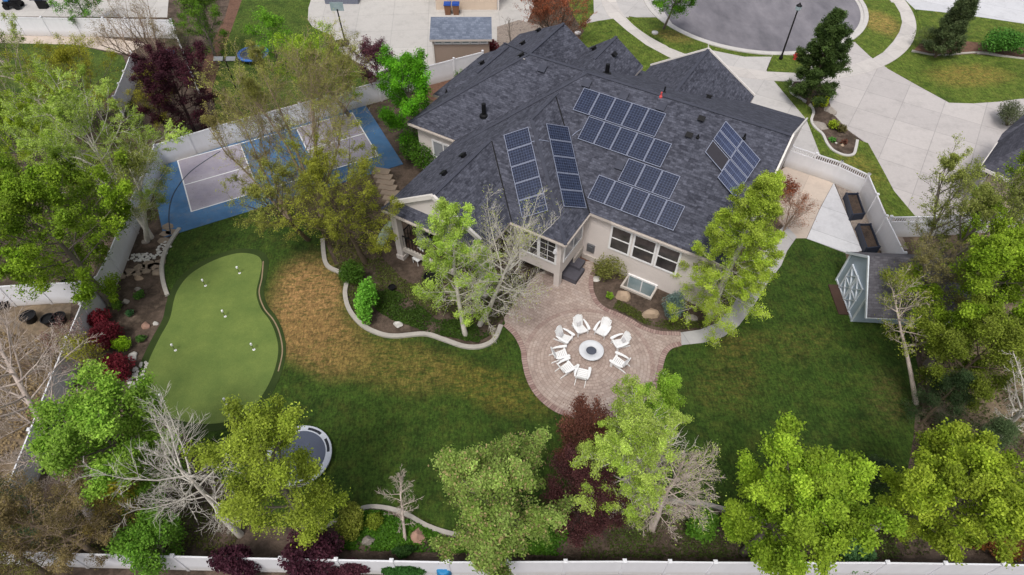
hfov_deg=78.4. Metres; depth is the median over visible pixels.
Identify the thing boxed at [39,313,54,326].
plant pot
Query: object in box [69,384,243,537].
dead tree
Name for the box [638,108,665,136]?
solar panel
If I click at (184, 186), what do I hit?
court line
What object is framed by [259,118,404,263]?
elm tree
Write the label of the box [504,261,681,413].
brick patio
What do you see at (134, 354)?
boulder
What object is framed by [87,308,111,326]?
barberry shrub
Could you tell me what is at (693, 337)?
path
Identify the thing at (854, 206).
planter box
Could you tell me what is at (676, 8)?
maple tree
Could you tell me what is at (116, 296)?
spirea shrub
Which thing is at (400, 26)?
yard pad
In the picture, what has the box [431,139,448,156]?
window
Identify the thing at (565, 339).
adirondack chair
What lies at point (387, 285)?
ground cover
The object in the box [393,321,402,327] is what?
boulder
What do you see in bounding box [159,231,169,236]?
stepping stone
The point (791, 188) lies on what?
barberry shrub
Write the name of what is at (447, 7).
trash bin
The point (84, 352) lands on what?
shrub
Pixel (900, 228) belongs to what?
vinyl fence
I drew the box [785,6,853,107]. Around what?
pine tree
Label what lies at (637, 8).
driveway
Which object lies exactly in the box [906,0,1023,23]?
driveway
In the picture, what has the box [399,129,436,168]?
laurel shrub
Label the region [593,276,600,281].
boulder
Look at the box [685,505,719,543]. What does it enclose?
laurel shrub
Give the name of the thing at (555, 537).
laurel shrub
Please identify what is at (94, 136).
tree
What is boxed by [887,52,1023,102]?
front lawn
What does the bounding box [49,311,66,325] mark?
plant pot
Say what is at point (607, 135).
solar panel
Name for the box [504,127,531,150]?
solar panel
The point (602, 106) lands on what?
solar panel
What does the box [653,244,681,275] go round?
window
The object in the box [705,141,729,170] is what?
solar panel
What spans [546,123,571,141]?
solar panel
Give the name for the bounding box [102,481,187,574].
maple tree
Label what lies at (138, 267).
stepping stone
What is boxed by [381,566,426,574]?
laurel shrub
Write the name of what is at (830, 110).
boulder
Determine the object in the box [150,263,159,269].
stepping stone
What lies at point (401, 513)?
dead tree
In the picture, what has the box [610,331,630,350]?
adirondack chair
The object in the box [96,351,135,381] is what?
barberry shrub
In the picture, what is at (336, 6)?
basketball hoop
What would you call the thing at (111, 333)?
barberry shrub
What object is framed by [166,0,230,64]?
hornbeam tree
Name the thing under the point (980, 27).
front lawn
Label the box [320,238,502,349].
kerb edging
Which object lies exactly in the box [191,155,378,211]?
court line
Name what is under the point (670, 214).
solar panel
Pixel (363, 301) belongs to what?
viburnum shrub
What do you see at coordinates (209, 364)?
putting green
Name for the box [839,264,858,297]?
barn door
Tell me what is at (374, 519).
spirea shrub
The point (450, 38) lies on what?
detached garage
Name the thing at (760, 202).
birch tree
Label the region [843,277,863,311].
barn door
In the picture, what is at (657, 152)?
solar panel
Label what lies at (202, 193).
court zone
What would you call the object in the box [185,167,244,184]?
court line
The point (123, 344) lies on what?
spirea shrub
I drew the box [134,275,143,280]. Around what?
boulder
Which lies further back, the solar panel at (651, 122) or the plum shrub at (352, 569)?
the solar panel at (651, 122)
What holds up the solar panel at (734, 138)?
attached to the house at (482, 105)
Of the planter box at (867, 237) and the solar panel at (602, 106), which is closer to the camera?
the solar panel at (602, 106)
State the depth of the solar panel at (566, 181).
36.42 m
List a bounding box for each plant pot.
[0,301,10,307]
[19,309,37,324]
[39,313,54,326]
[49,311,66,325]
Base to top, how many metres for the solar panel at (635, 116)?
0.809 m
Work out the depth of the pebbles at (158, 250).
40.27 m
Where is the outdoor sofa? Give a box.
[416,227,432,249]
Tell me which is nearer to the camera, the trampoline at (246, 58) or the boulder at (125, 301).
the boulder at (125, 301)
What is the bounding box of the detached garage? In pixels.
[429,17,491,63]
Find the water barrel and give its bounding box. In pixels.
[436,569,451,574]
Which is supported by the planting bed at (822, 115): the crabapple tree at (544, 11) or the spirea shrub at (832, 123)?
the spirea shrub at (832, 123)
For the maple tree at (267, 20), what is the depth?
50.60 m
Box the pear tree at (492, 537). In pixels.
[428,424,575,574]
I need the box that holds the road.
[657,0,860,50]
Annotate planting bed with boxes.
[411,80,449,100]
[792,81,855,153]
[914,40,1023,56]
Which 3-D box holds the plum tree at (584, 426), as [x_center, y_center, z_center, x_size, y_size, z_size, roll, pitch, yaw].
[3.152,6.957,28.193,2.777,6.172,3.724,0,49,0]
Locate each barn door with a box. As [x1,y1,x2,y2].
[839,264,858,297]
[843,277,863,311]
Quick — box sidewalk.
[601,0,915,80]
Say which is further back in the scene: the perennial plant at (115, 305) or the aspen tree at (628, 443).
the perennial plant at (115, 305)
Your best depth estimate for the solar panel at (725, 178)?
34.59 m
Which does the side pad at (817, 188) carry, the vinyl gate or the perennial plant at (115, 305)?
the vinyl gate
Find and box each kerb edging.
[159,227,180,296]
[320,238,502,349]
[321,504,459,536]
[567,497,880,541]
[790,82,858,156]
[911,50,1023,58]
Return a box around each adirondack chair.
[549,345,570,363]
[554,325,574,347]
[555,357,576,378]
[571,314,589,337]
[574,364,591,387]
[593,317,611,339]
[609,351,630,373]
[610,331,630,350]
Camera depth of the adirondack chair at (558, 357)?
34.56 m
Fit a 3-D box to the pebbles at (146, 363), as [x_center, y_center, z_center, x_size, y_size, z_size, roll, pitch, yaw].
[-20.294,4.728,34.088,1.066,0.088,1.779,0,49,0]
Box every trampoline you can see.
[237,46,269,65]
[267,425,331,486]
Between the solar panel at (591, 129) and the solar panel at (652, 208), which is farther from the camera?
the solar panel at (591, 129)
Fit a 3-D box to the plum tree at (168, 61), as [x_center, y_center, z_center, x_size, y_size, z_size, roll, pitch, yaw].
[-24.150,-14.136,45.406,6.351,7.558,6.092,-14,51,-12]
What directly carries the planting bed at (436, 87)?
on the ground at (150, 306)
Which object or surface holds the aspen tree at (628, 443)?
on the ground at (150, 306)
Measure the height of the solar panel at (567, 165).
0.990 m
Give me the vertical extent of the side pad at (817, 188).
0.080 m
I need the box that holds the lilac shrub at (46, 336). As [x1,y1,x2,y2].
[35,313,104,372]
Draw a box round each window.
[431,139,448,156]
[521,232,538,256]
[538,237,557,264]
[563,225,583,262]
[608,225,632,256]
[627,273,657,296]
[630,234,657,265]
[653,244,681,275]
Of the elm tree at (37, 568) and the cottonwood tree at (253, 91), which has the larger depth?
the cottonwood tree at (253, 91)
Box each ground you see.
[0,0,1023,574]
[0,303,70,483]
[910,233,1023,436]
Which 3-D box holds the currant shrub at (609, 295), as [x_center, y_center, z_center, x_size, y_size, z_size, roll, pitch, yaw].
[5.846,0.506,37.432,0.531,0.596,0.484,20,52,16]
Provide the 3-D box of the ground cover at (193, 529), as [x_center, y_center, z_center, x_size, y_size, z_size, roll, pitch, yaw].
[-16.729,9.114,30.268,8.650,0.253,6.989,0,49,0]
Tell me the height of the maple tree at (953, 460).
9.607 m
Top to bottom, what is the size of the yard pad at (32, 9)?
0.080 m
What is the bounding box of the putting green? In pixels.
[145,253,277,423]
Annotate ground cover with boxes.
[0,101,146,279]
[69,418,236,550]
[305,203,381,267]
[334,258,437,314]
[339,509,567,555]
[373,289,490,341]
[421,270,525,325]
[581,508,898,558]
[613,300,713,329]
[882,334,1023,555]
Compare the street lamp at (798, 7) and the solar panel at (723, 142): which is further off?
the street lamp at (798, 7)
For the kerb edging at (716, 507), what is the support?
on the lawn at (382, 408)
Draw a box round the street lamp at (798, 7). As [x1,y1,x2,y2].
[779,2,801,59]
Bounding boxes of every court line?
[168,151,220,233]
[177,114,344,160]
[177,161,191,210]
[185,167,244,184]
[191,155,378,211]
[353,114,377,153]
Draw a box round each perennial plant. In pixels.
[110,300,121,310]
[124,309,133,316]
[133,289,144,299]
[135,334,146,341]
[391,544,416,558]
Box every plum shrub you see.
[206,544,260,574]
[277,528,344,574]
[327,557,369,574]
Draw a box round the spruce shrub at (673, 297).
[661,289,686,318]
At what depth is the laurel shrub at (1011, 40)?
54.85 m
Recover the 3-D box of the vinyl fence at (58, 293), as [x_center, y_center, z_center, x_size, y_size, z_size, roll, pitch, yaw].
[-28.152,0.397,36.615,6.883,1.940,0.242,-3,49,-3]
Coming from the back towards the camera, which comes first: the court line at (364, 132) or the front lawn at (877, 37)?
the front lawn at (877, 37)
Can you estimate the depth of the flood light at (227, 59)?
50.33 m
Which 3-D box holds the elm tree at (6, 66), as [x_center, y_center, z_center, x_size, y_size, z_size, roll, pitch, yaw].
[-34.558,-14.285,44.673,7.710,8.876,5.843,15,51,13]
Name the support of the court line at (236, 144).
on the sport court
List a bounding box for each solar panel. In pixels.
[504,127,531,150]
[507,143,535,166]
[511,160,539,183]
[515,176,542,200]
[518,193,547,217]
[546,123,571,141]
[550,139,574,157]
[553,156,578,174]
[557,172,582,190]
[560,189,586,207]
[573,88,599,114]
[578,116,604,143]
[588,175,614,203]
[589,93,615,119]
[594,122,620,149]
[604,181,631,210]
[605,98,631,125]
[610,127,637,155]
[618,158,644,186]
[621,103,648,130]
[621,187,649,216]
[626,133,654,160]
[635,164,662,192]
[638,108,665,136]
[638,193,666,223]
[643,138,671,166]
[652,170,679,198]
[656,200,684,230]
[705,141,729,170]
[714,130,735,157]
[718,169,738,194]
[720,121,742,148]
[724,159,746,184]
[731,150,753,177]
[737,141,759,167]
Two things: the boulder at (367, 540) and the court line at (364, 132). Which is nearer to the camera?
the boulder at (367, 540)
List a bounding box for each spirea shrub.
[108,293,118,303]
[110,336,131,351]
[363,512,383,530]
[812,94,829,106]
[828,119,839,128]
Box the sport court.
[156,106,402,236]
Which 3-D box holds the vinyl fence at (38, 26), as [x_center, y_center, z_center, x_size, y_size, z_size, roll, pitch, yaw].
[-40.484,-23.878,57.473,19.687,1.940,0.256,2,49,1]
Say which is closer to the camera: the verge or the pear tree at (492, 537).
the pear tree at (492, 537)
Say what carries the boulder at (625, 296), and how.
on the ground at (150, 306)
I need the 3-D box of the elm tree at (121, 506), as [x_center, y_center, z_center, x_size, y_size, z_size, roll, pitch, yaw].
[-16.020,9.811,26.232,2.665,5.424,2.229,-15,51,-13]
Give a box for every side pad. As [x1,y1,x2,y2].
[777,167,832,237]
[807,183,861,252]
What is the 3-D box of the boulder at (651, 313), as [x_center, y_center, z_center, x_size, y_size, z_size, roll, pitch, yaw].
[8.129,1.457,36.715,1.091,0.518,0.705,1,49,1]
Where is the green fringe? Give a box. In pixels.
[137,248,285,431]
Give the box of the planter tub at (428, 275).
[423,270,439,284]
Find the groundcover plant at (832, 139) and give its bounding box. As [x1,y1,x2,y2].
[828,136,835,142]
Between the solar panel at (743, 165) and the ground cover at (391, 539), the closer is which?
the ground cover at (391, 539)
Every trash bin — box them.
[443,1,451,14]
[452,1,459,14]
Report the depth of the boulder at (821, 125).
48.77 m
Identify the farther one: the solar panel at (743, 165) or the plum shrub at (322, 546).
the solar panel at (743, 165)
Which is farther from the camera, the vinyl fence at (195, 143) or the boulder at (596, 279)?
the vinyl fence at (195, 143)
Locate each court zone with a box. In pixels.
[178,144,253,210]
[298,114,376,167]
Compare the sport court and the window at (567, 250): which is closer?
the window at (567, 250)
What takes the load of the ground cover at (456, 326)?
on the ground at (150, 306)
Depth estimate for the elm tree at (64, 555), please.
23.36 m
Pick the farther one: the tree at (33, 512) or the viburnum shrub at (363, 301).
the viburnum shrub at (363, 301)
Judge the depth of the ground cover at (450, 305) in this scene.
37.33 m
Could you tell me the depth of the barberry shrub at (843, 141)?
47.24 m
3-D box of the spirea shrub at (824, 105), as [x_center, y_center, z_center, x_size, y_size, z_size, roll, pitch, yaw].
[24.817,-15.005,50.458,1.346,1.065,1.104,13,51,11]
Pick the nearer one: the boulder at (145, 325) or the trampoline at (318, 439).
the trampoline at (318, 439)
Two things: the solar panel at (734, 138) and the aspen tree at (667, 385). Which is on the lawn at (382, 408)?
the aspen tree at (667, 385)
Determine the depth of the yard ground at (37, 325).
35.05 m
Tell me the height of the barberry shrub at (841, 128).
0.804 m
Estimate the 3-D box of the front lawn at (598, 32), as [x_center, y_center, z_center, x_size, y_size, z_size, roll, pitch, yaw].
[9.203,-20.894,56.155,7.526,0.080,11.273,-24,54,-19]
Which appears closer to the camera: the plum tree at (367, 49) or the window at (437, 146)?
the window at (437, 146)
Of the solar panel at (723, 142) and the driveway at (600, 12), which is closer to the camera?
the solar panel at (723, 142)
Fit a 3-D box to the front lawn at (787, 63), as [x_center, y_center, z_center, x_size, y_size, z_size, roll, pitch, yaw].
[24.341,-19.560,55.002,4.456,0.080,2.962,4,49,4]
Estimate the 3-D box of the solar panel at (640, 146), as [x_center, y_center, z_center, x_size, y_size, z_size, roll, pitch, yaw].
[7.483,-8.181,36.569,1.042,0.802,1.404,25,54,20]
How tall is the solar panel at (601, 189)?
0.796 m
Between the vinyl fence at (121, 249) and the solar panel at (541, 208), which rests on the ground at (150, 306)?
the vinyl fence at (121, 249)
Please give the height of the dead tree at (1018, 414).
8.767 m
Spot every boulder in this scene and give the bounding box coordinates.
[122,299,129,303]
[127,352,137,360]
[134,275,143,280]
[141,322,149,328]
[362,535,374,545]
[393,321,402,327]
[410,528,426,544]
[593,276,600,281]
[615,291,630,301]
[642,308,659,318]
[685,314,697,320]
[813,121,827,129]
[824,106,836,114]
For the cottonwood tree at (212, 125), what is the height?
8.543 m
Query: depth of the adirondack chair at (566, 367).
34.01 m
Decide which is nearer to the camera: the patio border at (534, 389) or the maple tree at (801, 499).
the maple tree at (801, 499)
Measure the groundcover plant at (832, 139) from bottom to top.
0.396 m
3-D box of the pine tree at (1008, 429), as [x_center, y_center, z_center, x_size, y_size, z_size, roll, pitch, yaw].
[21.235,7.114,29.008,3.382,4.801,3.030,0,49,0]
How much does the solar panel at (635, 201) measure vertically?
0.796 m
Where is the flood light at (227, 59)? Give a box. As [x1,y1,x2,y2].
[213,56,236,88]
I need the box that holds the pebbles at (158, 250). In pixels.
[155,241,171,255]
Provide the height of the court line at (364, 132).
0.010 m
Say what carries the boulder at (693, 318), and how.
on the ground at (150, 306)
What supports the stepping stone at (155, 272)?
on the ground at (150, 306)
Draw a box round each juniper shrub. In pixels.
[863,454,896,491]
[911,25,949,50]
[997,100,1023,125]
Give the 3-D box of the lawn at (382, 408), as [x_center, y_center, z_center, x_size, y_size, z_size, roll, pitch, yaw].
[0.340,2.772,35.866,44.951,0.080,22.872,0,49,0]
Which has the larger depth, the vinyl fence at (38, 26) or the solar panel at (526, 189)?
the vinyl fence at (38, 26)
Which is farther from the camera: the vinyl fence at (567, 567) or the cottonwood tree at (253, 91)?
the cottonwood tree at (253, 91)
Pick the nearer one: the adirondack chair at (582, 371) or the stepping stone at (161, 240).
the adirondack chair at (582, 371)
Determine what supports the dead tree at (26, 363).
on the yard ground at (37, 325)
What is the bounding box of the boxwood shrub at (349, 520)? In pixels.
[333,501,363,541]
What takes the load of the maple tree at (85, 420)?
on the ground at (150, 306)
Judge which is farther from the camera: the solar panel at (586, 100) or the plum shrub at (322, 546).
the solar panel at (586, 100)
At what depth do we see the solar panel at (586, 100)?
38.21 m
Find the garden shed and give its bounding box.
[828,251,970,324]
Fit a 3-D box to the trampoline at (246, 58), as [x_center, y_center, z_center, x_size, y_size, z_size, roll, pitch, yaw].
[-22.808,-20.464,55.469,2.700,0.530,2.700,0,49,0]
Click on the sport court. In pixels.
(182, 216)
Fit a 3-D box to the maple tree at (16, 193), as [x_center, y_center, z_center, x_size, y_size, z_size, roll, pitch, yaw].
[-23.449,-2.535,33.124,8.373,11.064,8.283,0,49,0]
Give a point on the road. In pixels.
(762, 25)
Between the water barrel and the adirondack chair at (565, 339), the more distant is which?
the adirondack chair at (565, 339)
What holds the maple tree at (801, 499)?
on the ground at (150, 306)
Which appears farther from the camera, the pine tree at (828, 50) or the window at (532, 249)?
the pine tree at (828, 50)
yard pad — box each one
[0,0,168,17]
[0,35,142,53]
[308,0,533,76]
[497,20,544,45]
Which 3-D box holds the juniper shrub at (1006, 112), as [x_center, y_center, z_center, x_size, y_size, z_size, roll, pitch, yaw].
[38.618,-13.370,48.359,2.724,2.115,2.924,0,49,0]
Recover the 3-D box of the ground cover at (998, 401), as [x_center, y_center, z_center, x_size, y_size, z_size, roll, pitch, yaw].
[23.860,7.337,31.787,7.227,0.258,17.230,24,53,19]
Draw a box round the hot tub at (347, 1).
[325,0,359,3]
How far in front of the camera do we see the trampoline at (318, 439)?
31.09 m
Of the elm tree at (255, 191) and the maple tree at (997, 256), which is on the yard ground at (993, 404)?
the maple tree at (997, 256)
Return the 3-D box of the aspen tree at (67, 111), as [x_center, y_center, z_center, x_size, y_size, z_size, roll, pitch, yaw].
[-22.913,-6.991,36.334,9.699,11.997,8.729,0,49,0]
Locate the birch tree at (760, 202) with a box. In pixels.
[666,169,786,348]
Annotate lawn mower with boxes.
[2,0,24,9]
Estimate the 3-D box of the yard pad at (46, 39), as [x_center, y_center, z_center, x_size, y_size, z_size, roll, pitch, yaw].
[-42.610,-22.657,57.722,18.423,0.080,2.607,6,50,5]
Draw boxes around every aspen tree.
[0,51,191,239]
[65,124,176,242]
[410,196,504,337]
[568,374,699,530]
[615,368,686,449]
[874,263,942,404]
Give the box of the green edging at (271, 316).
[259,261,282,370]
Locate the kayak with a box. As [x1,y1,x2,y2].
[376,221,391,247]
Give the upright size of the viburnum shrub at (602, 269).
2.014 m
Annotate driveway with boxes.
[588,0,628,22]
[626,0,671,23]
[708,44,820,156]
[811,42,1023,220]
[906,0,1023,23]
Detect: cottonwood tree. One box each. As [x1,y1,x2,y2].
[0,294,104,538]
[188,10,375,215]
[198,84,300,218]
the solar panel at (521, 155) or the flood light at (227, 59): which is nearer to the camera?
the solar panel at (521, 155)
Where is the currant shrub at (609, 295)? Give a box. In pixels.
[606,291,614,298]
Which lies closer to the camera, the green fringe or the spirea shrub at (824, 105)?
the green fringe
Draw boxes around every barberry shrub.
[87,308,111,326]
[88,319,124,351]
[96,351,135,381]
[489,39,499,51]
[779,174,799,203]
[837,124,847,132]
[840,139,847,144]
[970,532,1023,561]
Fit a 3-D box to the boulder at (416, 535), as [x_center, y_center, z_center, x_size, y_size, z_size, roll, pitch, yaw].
[-4.252,11.208,28.356,0.755,0.456,0.799,-9,50,-7]
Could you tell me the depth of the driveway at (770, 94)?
51.88 m
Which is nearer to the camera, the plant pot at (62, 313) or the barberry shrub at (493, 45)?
the plant pot at (62, 313)
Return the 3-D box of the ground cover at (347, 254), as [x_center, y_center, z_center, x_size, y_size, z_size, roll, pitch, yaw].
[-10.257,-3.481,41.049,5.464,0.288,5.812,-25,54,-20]
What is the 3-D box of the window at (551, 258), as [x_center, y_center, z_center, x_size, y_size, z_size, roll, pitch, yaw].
[2.075,-2.187,36.356,1.220,1.870,0.120,25,54,20]
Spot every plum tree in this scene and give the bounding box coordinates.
[127,38,220,132]
[346,34,394,84]
[537,439,635,550]
[552,392,617,474]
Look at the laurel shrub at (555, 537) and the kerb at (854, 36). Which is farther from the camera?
the kerb at (854, 36)
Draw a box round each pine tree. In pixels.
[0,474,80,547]
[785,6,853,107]
[897,366,977,425]
[915,411,1023,452]
[919,0,980,59]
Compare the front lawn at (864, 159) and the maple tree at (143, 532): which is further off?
the front lawn at (864, 159)
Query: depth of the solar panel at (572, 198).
36.06 m
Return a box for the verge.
[569,0,919,103]
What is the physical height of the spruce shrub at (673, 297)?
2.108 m
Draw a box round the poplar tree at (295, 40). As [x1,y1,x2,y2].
[268,20,362,116]
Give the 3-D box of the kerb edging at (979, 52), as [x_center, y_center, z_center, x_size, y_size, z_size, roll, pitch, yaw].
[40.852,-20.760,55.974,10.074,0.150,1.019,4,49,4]
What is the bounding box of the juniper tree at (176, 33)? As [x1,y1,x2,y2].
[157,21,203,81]
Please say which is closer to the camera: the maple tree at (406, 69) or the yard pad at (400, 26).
the maple tree at (406, 69)
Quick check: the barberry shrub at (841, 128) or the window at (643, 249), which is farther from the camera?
the barberry shrub at (841, 128)
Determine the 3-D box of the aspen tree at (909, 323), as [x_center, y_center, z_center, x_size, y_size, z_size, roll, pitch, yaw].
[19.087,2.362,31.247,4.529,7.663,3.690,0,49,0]
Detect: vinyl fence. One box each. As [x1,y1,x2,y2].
[0,16,176,38]
[0,143,164,563]
[0,280,81,306]
[1,551,1023,574]
[111,50,137,117]
[155,50,483,163]
[831,160,869,192]
[858,173,907,253]
[888,211,1023,236]
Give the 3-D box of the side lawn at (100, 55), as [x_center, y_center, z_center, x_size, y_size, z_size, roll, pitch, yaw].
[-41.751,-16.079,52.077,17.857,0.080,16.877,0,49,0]
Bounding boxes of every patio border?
[503,323,681,418]
[589,270,680,335]
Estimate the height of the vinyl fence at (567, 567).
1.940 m
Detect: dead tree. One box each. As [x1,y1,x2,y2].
[0,316,45,376]
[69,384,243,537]
[374,463,421,540]
[433,184,561,345]
[504,17,513,40]
[616,439,726,544]
[991,349,1023,436]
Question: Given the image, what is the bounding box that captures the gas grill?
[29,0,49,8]
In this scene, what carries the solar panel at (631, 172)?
attached to the house at (482, 105)
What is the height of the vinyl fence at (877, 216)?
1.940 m
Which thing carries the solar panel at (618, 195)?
attached to the house at (482, 105)
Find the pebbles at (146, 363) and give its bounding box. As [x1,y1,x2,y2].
[126,361,148,387]
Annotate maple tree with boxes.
[0,129,135,308]
[20,356,189,508]
[46,0,103,25]
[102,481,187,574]
[240,5,293,70]
[373,42,433,145]
[649,0,697,28]
[718,411,909,574]
[873,417,1023,568]
[901,195,1023,372]
[954,148,1023,246]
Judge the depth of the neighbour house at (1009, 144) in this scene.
40.46 m
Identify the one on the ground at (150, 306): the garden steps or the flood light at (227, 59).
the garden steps
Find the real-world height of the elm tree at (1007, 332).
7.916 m
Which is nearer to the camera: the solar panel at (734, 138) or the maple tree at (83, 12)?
the solar panel at (734, 138)
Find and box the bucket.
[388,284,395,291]
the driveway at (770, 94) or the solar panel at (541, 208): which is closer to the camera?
the solar panel at (541, 208)
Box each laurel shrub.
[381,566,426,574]
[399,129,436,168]
[538,508,568,545]
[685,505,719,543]
[839,538,878,573]
[978,26,1023,53]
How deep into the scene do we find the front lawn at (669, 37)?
58.09 m
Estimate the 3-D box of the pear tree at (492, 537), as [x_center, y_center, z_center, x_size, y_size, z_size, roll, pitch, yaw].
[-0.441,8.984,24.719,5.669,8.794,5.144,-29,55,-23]
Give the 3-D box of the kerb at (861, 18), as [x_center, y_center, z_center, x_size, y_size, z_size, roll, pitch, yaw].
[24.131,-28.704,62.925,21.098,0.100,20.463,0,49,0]
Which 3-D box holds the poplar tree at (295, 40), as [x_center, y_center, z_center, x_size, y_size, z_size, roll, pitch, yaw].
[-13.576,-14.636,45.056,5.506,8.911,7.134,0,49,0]
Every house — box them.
[381,22,807,305]
[435,0,498,10]
[967,115,1023,222]
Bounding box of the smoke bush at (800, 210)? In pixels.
[777,186,822,230]
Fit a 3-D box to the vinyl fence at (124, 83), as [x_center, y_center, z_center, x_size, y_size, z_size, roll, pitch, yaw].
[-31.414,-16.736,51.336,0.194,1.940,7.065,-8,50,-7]
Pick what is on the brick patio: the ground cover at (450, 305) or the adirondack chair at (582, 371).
the adirondack chair at (582, 371)
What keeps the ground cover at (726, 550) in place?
on the ground at (150, 306)
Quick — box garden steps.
[371,167,399,205]
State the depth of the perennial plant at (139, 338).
35.40 m
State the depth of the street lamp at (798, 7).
53.16 m
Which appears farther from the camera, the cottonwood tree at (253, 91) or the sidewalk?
the sidewalk
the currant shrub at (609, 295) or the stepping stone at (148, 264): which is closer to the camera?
the currant shrub at (609, 295)
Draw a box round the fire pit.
[579,340,603,360]
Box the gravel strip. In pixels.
[835,184,907,249]
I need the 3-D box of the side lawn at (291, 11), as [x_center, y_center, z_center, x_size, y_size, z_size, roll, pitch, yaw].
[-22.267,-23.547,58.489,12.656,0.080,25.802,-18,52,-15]
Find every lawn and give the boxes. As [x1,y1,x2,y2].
[0,43,125,151]
[164,202,917,531]
[212,0,368,124]
[580,19,669,70]
[629,16,707,53]
[767,55,808,72]
[775,81,914,216]
[854,2,901,57]
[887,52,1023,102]
[916,9,1023,47]
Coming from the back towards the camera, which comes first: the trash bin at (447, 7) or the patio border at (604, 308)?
the trash bin at (447, 7)
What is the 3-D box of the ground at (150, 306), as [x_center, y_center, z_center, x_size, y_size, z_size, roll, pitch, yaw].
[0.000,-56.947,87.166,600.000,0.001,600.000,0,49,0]
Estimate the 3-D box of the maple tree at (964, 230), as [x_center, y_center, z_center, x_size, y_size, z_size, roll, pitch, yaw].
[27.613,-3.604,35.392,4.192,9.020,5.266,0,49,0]
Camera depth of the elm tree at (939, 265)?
30.90 m
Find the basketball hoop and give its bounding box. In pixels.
[329,2,348,46]
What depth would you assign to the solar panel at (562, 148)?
37.14 m
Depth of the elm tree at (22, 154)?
36.43 m
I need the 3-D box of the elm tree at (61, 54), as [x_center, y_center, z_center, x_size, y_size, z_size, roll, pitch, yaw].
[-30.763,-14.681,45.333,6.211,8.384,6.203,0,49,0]
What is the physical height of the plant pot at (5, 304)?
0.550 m
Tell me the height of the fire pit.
0.475 m
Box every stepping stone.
[124,269,135,276]
[131,270,142,276]
[133,264,144,269]
[140,267,150,273]
[142,260,155,267]
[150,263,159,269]
[152,268,159,275]
[157,237,168,243]
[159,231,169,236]
[162,223,173,229]
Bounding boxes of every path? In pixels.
[198,0,241,92]
[681,225,796,344]
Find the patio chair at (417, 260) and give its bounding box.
[412,247,423,263]
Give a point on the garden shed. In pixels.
(858, 286)
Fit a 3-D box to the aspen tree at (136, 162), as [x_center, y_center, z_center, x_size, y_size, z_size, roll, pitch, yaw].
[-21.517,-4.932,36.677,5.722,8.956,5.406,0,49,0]
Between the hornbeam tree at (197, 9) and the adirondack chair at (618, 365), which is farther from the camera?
the hornbeam tree at (197, 9)
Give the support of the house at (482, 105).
on the ground at (150, 306)
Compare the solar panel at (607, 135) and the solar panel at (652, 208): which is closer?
the solar panel at (652, 208)
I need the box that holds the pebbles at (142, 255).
[127,252,155,261]
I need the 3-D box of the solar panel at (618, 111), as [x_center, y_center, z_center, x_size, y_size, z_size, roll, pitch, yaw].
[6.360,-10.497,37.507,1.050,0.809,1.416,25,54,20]
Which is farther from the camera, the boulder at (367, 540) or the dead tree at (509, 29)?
the dead tree at (509, 29)
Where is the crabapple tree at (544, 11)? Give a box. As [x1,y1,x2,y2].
[514,0,595,38]
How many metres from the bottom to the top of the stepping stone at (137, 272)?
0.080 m
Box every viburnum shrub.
[338,259,365,283]
[353,276,379,324]
[590,252,628,281]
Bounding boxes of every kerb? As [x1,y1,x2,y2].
[644,0,868,54]
[665,0,863,51]
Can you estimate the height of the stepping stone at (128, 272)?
0.080 m
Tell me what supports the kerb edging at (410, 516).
on the ground at (150, 306)
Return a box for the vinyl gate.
[783,144,842,182]
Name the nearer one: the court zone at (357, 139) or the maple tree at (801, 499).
the maple tree at (801, 499)
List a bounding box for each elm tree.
[0,12,65,136]
[0,31,130,132]
[0,62,94,210]
[0,458,119,574]
[0,490,76,574]
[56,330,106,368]
[78,472,153,547]
[84,0,172,67]
[122,62,175,139]
[177,393,350,550]
[215,145,325,242]
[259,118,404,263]
[893,222,971,320]
[901,131,1023,280]
[911,291,1023,413]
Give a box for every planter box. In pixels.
[843,192,865,220]
[854,223,880,252]
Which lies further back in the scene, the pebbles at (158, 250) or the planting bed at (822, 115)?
the planting bed at (822, 115)
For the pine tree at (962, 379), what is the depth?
30.37 m
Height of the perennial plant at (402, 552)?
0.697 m
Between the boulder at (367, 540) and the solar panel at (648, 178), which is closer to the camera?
the boulder at (367, 540)
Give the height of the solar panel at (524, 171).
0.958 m
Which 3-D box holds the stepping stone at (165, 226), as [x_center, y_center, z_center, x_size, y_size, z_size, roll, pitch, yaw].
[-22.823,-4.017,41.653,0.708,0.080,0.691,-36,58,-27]
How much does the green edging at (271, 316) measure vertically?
0.110 m
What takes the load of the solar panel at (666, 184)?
attached to the house at (482, 105)
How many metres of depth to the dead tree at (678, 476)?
24.05 m
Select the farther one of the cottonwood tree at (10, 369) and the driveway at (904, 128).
the driveway at (904, 128)

